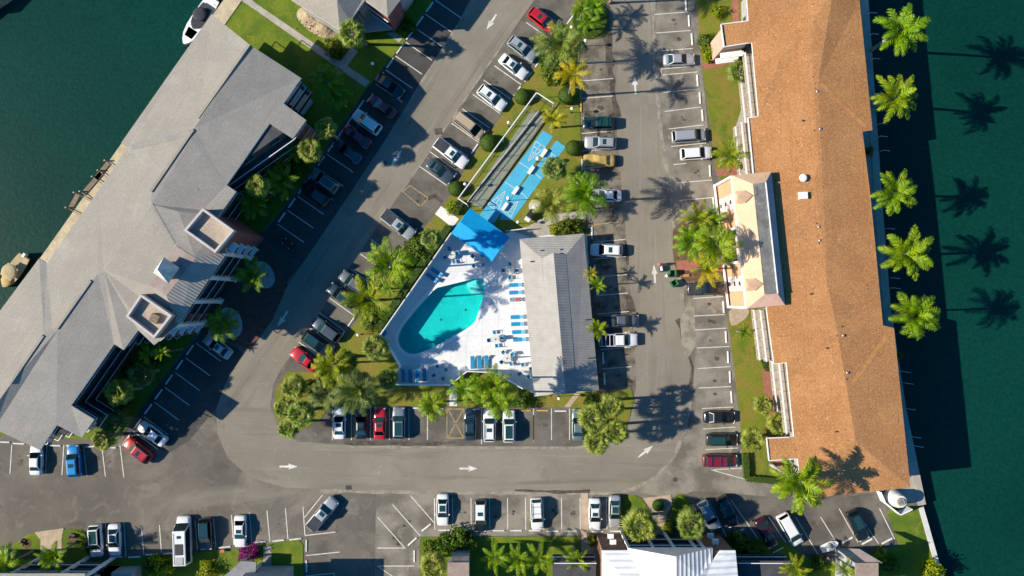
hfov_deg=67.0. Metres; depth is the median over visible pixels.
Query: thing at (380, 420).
parked car
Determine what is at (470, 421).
parked car
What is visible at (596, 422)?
fan palm
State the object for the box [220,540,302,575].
grass
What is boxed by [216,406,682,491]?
loop road
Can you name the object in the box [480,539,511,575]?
young palm
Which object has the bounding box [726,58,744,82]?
fan palm
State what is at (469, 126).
parked car
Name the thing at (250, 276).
feather palm
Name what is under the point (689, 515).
fan palm
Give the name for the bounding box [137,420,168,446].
parked car
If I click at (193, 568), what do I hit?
grass
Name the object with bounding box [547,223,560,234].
bush
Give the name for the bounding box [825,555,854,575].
young palm
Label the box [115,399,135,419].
bush
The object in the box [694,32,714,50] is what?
bush
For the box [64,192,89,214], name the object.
dock
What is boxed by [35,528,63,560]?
brick path
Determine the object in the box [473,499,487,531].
parked car
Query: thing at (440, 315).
swimming pool
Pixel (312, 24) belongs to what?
sand heap
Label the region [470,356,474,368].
sun lounger
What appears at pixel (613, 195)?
parked car
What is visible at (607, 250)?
parked car
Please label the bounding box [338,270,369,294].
parked car
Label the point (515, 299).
sun lounger
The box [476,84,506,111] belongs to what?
parked car
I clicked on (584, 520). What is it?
brick path
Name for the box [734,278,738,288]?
window
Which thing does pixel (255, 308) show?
entrance court
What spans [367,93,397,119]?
parked car
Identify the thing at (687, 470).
lot
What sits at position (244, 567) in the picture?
apartment building
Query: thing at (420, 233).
bush
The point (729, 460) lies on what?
parked car
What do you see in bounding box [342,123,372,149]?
parked car
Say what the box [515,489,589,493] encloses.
damp patch
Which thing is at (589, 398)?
bush
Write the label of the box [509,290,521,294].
sun lounger
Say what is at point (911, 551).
grass
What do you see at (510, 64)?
parked car
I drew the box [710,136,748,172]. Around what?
young palm
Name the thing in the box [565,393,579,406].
sidewalk
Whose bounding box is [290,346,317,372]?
parked car
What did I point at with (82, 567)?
apartment building
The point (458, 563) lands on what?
stair tower
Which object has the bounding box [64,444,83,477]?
parked car
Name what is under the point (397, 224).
pickup truck
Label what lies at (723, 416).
parked car
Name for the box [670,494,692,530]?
grass
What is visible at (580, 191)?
coconut palm
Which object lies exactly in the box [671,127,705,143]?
parked car
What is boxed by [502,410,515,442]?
parked car
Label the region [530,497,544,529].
parked car
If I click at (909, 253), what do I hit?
royal palm
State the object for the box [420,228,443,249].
fan palm
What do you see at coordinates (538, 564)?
young palm
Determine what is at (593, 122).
parked car
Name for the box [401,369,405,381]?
sun lounger
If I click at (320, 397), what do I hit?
feather palm
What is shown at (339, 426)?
parked car
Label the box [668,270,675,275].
wheeled bin
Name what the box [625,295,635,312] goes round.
damp patch
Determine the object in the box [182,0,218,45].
motor boat
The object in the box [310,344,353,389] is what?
feather palm
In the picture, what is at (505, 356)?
patio table
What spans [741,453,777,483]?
hedge
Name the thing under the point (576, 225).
bush
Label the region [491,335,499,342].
patio table
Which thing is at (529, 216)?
barbecue
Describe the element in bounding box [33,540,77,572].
feather palm
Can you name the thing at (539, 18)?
parked car
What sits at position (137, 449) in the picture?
parked car
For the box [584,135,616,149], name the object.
parked car
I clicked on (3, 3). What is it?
bank
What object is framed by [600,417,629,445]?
fan palm
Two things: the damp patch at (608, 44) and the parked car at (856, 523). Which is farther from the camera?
the damp patch at (608, 44)
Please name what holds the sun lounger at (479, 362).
on the pool deck
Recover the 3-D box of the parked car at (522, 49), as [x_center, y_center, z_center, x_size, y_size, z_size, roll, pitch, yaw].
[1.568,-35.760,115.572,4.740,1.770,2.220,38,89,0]
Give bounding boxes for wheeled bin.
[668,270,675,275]
[669,279,678,286]
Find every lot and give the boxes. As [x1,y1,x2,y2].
[124,334,242,451]
[260,0,469,281]
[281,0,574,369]
[291,406,581,446]
[375,492,629,575]
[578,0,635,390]
[634,0,794,497]
[707,493,897,562]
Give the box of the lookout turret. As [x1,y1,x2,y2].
[883,489,906,507]
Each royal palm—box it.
[769,455,834,515]
[869,2,931,56]
[869,168,917,215]
[870,74,917,122]
[878,224,934,280]
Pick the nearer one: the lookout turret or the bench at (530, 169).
the lookout turret
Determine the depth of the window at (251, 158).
106.67 m
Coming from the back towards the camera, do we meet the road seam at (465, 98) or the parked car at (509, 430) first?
the road seam at (465, 98)
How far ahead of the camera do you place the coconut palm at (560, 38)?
107.16 m
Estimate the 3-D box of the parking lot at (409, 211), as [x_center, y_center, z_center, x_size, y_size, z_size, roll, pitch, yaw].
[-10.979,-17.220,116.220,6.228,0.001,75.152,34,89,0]
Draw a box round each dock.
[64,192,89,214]
[78,169,106,200]
[91,160,112,184]
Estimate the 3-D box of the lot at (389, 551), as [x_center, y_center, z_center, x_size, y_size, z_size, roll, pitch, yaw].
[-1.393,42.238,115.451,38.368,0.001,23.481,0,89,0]
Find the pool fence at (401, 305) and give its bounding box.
[380,233,522,388]
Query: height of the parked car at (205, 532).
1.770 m
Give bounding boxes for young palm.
[138,343,162,364]
[153,344,182,360]
[272,156,290,169]
[279,139,302,162]
[381,279,398,297]
[446,371,480,408]
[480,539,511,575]
[504,542,534,575]
[521,541,555,574]
[541,107,568,132]
[554,57,593,95]
[562,545,590,571]
[570,0,594,22]
[576,8,601,35]
[583,0,606,19]
[585,266,597,279]
[586,275,606,294]
[676,199,717,233]
[688,252,725,289]
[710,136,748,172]
[715,252,737,270]
[733,322,751,340]
[779,552,812,575]
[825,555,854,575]
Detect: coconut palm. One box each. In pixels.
[331,369,379,415]
[529,20,585,70]
[530,186,572,222]
[561,170,609,218]
[888,291,941,338]
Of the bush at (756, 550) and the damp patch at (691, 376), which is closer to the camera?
the bush at (756, 550)
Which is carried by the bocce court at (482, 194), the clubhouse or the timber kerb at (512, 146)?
the timber kerb at (512, 146)
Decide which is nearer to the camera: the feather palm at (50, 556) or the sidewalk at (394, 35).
the feather palm at (50, 556)
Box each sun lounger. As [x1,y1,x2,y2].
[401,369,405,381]
[408,370,412,382]
[415,369,419,381]
[422,369,426,381]
[425,272,437,282]
[430,266,442,276]
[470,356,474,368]
[477,356,481,368]
[484,356,488,368]
[509,282,521,286]
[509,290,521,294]
[510,297,522,301]
[511,315,523,318]
[511,322,523,325]
[512,330,524,333]
[513,337,525,341]
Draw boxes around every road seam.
[320,395,692,495]
[350,444,598,449]
[401,35,509,191]
[409,0,476,102]
[650,0,683,299]
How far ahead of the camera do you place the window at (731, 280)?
113.54 m
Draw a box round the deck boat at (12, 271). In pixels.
[0,253,30,286]
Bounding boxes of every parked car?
[27,446,44,474]
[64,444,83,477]
[87,524,104,556]
[106,523,122,555]
[123,436,154,463]
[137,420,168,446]
[197,517,213,549]
[202,333,233,359]
[232,514,247,546]
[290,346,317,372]
[300,181,331,207]
[301,330,332,355]
[309,168,340,194]
[311,316,342,342]
[326,282,354,308]
[332,140,362,164]
[332,407,346,438]
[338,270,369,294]
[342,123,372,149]
[352,108,382,135]
[354,407,367,438]
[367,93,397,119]
[372,407,386,439]
[374,72,404,98]
[391,407,405,439]
[425,157,454,183]
[435,493,449,525]
[452,111,485,140]
[463,408,476,440]
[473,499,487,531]
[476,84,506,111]
[482,409,496,441]
[498,53,528,79]
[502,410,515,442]
[507,35,536,62]
[527,6,557,33]
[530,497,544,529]
[571,408,583,440]
[582,115,613,129]
[583,154,614,167]
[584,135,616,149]
[588,498,601,529]
[590,242,622,256]
[591,188,621,201]
[608,495,621,526]
[662,51,694,66]
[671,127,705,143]
[679,145,711,160]
[696,498,720,531]
[702,453,736,468]
[703,410,734,424]
[705,432,737,447]
[715,494,738,527]
[754,516,777,548]
[775,511,802,546]
[845,508,868,541]
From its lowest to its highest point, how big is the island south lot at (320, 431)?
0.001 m
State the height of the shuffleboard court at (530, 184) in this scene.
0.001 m
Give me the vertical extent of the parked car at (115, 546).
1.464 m
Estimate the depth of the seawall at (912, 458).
115.96 m
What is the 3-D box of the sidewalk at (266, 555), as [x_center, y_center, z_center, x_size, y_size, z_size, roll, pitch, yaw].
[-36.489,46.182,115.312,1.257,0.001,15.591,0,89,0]
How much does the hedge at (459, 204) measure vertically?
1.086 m
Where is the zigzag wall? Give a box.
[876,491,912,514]
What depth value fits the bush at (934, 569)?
114.23 m
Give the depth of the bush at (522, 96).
115.08 m
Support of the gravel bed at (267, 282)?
on the entrance court at (255, 308)
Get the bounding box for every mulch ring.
[21,549,30,558]
[22,538,30,547]
[67,532,77,542]
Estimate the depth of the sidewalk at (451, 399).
115.70 m
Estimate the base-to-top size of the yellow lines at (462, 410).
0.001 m
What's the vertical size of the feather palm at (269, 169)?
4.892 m
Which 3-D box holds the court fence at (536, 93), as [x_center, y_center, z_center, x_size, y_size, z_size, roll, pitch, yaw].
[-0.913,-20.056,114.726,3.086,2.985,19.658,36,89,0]
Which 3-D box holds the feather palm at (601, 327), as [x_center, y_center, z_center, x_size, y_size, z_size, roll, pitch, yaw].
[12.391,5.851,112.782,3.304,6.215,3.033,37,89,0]
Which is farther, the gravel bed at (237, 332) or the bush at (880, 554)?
the gravel bed at (237, 332)
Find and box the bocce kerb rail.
[467,111,538,201]
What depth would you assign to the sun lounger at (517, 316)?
115.47 m
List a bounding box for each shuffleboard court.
[480,131,552,222]
[500,140,564,219]
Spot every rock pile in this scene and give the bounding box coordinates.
[19,539,25,545]
[68,533,75,538]
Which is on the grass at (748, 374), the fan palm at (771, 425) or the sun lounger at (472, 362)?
the fan palm at (771, 425)
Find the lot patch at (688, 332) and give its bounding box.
[680,299,695,356]
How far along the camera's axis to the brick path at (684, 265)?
115.95 m
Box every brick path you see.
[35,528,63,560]
[581,493,596,575]
[643,495,671,534]
[676,259,726,271]
[702,57,742,69]
[716,168,736,175]
[729,308,748,325]
[732,0,738,21]
[761,361,782,480]
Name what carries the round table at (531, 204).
on the grass at (564, 134)
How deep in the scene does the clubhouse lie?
111.99 m
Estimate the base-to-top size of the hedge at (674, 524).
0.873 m
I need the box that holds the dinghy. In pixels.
[820,541,837,552]
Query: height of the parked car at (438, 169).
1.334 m
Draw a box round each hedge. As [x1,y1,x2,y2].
[376,224,451,329]
[451,200,463,214]
[555,228,583,235]
[572,0,607,38]
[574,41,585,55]
[670,520,688,528]
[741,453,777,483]
[760,359,769,371]
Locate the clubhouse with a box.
[520,234,598,396]
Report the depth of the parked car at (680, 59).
115.43 m
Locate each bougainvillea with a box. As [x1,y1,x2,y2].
[237,547,247,562]
[240,542,260,560]
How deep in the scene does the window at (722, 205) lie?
113.68 m
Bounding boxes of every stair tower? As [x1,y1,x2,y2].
[447,547,469,575]
[835,548,881,575]
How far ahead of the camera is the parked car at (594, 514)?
114.57 m
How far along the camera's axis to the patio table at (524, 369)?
114.99 m
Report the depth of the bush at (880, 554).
114.72 m
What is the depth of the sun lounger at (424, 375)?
115.35 m
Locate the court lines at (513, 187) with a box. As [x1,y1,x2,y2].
[487,141,555,216]
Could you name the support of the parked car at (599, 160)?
on the parking lot at (595, 51)
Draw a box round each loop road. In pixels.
[216,0,533,407]
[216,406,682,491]
[609,0,692,429]
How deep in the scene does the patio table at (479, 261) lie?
115.20 m
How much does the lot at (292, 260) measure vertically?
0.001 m
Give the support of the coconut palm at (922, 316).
on the seawall at (912, 458)
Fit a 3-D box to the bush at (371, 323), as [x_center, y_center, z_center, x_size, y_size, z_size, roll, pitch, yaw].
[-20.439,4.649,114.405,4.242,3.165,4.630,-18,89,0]
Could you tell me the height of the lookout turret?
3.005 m
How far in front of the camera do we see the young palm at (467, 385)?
107.46 m
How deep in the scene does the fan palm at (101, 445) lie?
110.23 m
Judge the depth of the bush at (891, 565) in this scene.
114.39 m
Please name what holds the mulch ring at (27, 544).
on the grass at (73, 553)
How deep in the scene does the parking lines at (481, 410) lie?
115.73 m
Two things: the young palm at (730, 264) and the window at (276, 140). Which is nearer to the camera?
the window at (276, 140)
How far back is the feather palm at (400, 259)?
106.11 m
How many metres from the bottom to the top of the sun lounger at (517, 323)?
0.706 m
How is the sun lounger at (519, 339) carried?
on the pool deck
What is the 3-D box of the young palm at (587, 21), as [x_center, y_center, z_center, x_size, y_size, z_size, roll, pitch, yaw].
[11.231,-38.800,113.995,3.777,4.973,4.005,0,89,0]
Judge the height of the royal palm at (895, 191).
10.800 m
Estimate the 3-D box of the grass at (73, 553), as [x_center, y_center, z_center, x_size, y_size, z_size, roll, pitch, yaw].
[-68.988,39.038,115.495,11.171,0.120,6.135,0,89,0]
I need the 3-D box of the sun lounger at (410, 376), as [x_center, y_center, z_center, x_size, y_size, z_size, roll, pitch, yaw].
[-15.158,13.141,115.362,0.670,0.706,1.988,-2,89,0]
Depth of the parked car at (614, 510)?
114.58 m
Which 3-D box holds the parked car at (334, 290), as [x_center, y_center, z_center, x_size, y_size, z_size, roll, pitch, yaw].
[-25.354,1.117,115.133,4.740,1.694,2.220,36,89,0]
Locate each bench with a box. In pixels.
[527,165,534,173]
[540,149,547,157]
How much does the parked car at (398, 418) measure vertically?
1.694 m
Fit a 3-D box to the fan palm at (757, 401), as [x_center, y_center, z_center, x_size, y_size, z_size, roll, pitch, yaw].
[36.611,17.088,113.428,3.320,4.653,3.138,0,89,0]
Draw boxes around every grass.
[0,0,432,440]
[13,529,86,561]
[90,547,246,575]
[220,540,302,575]
[273,0,633,441]
[420,537,579,575]
[620,495,645,534]
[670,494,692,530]
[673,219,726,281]
[696,0,744,179]
[724,505,931,575]
[728,307,789,481]
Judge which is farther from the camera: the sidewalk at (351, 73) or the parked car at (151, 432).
the sidewalk at (351, 73)
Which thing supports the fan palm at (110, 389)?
on the grass at (252, 27)
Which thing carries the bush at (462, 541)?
on the grass at (557, 545)
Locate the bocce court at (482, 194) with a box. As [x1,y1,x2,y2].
[468,110,544,208]
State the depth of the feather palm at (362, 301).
105.11 m
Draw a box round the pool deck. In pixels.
[385,231,590,392]
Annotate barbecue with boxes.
[524,206,535,221]
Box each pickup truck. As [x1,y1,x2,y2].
[305,495,338,532]
[379,208,416,239]
[432,137,468,168]
[599,332,637,347]
[600,313,638,328]
[686,280,725,295]
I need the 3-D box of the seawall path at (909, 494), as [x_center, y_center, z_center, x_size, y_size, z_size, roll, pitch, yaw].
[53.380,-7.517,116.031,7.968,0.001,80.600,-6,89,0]
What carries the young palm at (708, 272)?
on the planting bed at (694, 276)
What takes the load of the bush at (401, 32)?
on the lot at (292, 260)
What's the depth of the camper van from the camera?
113.08 m
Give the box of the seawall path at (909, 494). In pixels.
[860,0,917,502]
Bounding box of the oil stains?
[17,18,829,545]
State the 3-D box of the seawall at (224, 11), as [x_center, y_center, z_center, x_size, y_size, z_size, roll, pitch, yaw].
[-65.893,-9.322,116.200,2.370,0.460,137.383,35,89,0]
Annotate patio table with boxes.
[436,368,443,376]
[447,251,455,258]
[474,256,481,264]
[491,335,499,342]
[503,354,510,361]
[506,266,513,274]
[521,367,529,374]
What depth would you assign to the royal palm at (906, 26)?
102.18 m
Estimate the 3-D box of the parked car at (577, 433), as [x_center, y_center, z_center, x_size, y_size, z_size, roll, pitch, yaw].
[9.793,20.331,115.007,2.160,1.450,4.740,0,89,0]
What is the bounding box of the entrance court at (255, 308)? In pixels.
[200,244,286,349]
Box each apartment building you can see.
[0,14,320,449]
[0,556,140,575]
[225,556,293,575]
[292,0,413,38]
[553,531,792,575]
[710,0,909,498]
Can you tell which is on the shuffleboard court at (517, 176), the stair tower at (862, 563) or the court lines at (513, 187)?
the court lines at (513, 187)
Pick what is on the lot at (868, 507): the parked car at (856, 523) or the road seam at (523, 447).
the parked car at (856, 523)
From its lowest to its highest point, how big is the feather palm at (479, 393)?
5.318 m
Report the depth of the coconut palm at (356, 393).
107.14 m
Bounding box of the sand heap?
[294,7,336,40]
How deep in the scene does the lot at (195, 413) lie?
115.80 m
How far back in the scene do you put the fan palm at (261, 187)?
107.02 m
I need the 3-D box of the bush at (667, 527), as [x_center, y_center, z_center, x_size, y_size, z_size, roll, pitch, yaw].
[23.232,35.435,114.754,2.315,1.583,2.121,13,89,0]
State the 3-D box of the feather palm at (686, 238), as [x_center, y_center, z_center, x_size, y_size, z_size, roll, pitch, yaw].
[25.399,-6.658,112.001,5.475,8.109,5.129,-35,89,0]
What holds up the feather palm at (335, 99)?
on the grass at (252, 27)
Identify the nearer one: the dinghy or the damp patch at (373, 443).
the dinghy
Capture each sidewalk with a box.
[242,0,369,86]
[263,545,270,565]
[340,47,357,74]
[387,32,401,41]
[435,206,458,226]
[449,386,456,405]
[514,212,584,236]
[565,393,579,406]
[733,111,741,138]
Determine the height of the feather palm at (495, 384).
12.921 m
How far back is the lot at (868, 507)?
115.54 m
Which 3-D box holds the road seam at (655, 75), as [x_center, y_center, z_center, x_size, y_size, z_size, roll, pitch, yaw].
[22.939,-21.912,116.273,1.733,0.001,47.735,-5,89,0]
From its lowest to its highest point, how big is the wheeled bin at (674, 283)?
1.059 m
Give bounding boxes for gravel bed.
[212,307,241,338]
[254,261,274,287]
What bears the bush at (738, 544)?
on the lot at (868, 507)
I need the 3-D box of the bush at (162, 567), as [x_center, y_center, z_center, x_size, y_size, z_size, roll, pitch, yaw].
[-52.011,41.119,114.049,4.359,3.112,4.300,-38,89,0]
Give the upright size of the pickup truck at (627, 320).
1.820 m
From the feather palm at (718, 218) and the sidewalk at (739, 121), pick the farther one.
the sidewalk at (739, 121)
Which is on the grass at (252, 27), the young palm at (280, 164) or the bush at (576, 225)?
the young palm at (280, 164)
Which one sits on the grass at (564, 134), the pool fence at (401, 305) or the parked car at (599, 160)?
the pool fence at (401, 305)
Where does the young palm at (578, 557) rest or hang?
on the grass at (557, 545)
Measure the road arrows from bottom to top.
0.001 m
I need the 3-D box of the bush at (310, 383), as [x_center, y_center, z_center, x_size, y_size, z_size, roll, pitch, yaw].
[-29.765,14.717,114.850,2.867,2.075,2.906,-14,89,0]
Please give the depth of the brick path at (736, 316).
115.86 m
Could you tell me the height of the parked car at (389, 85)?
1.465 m
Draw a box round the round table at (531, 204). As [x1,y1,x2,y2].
[529,200,538,208]
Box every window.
[244,156,255,163]
[269,138,280,145]
[720,201,724,210]
[725,199,729,208]
[729,279,733,288]
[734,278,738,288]
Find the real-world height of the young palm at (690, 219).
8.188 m
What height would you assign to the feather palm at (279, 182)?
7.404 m
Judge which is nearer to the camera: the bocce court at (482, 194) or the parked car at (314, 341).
the parked car at (314, 341)
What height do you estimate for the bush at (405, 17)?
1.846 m
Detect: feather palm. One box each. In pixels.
[0,541,34,572]
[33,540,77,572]
[204,305,239,342]
[230,256,269,292]
[236,186,268,219]
[264,164,283,181]
[266,166,299,200]
[307,63,344,100]
[307,378,341,411]
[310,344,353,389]
[322,82,352,111]
[339,274,392,326]
[365,236,418,289]
[417,390,446,421]
[465,372,492,403]
[471,363,511,404]
[481,384,518,419]
[586,318,608,340]
[672,224,706,261]
[692,223,743,269]
[697,203,728,231]
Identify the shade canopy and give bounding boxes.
[451,208,509,261]
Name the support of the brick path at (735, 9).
on the grass at (723, 99)
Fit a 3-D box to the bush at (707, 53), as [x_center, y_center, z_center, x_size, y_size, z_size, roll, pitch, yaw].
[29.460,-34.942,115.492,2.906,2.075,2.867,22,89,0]
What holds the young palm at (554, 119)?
on the grass at (564, 134)
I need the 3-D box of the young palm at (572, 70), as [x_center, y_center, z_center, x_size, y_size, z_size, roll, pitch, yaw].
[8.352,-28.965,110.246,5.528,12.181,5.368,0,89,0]
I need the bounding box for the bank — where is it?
[0,0,11,7]
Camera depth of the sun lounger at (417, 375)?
115.35 m
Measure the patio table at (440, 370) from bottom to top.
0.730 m
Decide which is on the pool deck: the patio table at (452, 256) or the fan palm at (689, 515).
the patio table at (452, 256)
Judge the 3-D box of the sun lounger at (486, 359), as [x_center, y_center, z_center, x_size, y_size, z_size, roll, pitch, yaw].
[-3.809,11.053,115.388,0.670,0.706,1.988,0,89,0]
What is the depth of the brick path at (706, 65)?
116.34 m
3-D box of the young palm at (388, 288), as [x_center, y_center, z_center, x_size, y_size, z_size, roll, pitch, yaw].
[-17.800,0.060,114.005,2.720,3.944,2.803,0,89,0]
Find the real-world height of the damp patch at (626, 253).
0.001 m
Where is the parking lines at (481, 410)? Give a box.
[9,0,894,575]
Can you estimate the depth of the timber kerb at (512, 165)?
115.91 m
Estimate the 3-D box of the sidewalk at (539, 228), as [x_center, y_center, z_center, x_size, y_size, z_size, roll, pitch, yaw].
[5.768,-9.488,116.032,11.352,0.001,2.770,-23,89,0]
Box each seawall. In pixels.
[40,0,241,261]
[861,0,925,505]
[919,507,941,571]
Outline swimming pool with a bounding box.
[395,275,488,356]
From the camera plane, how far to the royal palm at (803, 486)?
101.36 m
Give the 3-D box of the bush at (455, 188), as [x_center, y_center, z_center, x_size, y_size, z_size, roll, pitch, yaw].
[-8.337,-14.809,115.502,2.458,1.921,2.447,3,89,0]
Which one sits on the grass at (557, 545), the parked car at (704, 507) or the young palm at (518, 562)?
the young palm at (518, 562)
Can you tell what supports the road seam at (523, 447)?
on the loop road at (256, 445)
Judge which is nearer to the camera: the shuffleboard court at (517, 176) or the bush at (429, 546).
the bush at (429, 546)
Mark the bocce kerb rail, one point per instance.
(504, 154)
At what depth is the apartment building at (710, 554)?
107.42 m
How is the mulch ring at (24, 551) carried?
on the grass at (73, 553)
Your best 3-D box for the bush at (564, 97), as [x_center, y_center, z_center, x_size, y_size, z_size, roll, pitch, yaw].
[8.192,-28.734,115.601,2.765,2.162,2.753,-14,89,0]
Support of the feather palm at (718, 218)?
on the planting bed at (694, 276)
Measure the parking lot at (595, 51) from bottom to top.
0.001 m
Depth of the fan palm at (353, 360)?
110.34 m
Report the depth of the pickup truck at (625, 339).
114.76 m
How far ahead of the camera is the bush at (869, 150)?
115.70 m
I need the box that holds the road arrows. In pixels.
[278,14,656,471]
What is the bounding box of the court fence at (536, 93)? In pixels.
[458,92,553,206]
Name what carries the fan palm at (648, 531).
on the grass at (630, 502)
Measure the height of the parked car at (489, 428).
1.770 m
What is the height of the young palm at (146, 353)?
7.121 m
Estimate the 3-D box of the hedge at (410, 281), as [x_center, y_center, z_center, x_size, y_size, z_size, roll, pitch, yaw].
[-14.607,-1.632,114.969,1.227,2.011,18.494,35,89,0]
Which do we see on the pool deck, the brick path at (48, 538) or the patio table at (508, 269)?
the patio table at (508, 269)
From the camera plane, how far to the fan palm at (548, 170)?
111.02 m
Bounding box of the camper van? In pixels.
[172,515,193,565]
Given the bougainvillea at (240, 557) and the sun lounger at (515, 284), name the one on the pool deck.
the sun lounger at (515, 284)
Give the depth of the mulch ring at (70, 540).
115.42 m
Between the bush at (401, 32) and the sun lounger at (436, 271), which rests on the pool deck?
the sun lounger at (436, 271)
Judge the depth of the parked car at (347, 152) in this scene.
115.22 m
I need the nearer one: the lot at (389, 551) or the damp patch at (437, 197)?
the lot at (389, 551)
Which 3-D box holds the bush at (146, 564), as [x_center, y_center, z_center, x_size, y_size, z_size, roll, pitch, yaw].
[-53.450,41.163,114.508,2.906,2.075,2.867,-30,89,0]
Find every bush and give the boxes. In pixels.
[79,538,91,555]
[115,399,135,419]
[117,362,137,379]
[140,554,158,575]
[142,353,165,373]
[148,553,174,575]
[196,559,219,575]
[255,184,279,204]
[282,155,309,176]
[304,379,319,396]
[323,36,345,62]
[360,308,387,334]
[397,28,405,38]
[397,265,414,280]
[401,9,408,22]
[402,17,417,32]
[403,236,436,268]
[418,229,438,248]
[421,540,440,555]
[433,530,454,554]
[445,198,459,215]
[446,524,476,554]
[448,181,463,196]
[480,134,497,151]
[514,88,530,104]
[514,388,533,410]
[538,54,556,72]
[540,61,567,86]
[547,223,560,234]
[552,214,574,235]
[558,87,575,104]
[565,140,580,155]
[570,218,584,232]
[582,392,597,405]
[587,534,596,547]
[652,499,663,511]
[660,519,674,533]
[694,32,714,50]
[700,43,711,62]
[710,3,726,19]
[726,530,756,553]
[739,541,764,555]
[810,553,829,572]
[865,146,874,156]
[873,546,888,562]
[880,553,900,575]
[897,352,904,358]
[920,557,945,575]
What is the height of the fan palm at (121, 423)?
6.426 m
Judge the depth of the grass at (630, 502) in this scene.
115.52 m
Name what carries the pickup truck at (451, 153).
on the parking lot at (409, 211)
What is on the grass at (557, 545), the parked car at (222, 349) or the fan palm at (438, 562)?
the fan palm at (438, 562)
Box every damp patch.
[345,440,455,445]
[424,194,442,202]
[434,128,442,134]
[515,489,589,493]
[602,30,620,117]
[624,240,628,264]
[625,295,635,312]
[675,318,680,335]
[688,356,693,387]
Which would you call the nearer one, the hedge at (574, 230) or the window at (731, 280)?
the window at (731, 280)
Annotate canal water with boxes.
[0,0,1023,575]
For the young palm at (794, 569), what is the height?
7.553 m
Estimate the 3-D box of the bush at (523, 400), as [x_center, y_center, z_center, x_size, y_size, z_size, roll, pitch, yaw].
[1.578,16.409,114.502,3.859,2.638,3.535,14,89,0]
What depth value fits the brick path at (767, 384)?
115.71 m
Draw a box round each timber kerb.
[468,112,539,199]
[481,121,543,208]
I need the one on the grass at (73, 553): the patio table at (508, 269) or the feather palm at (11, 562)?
the feather palm at (11, 562)
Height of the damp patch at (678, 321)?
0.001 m
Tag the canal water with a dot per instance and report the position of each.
(82, 82)
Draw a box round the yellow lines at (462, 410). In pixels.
[403,185,618,442]
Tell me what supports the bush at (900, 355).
on the seawall path at (909, 494)
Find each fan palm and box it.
[91,430,122,452]
[100,408,132,436]
[102,378,142,406]
[127,360,160,386]
[244,172,275,198]
[273,395,293,418]
[277,417,299,439]
[280,373,309,400]
[286,399,318,428]
[296,136,323,163]
[314,116,340,139]
[337,18,367,49]
[337,349,358,371]
[361,333,391,362]
[376,368,399,390]
[418,550,448,575]
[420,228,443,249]
[540,156,566,180]
[576,402,606,431]
[584,428,609,455]
[599,393,624,417]
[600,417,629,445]
[618,506,659,543]
[676,508,705,540]
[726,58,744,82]
[740,426,765,452]
[752,395,773,415]
[765,410,784,435]

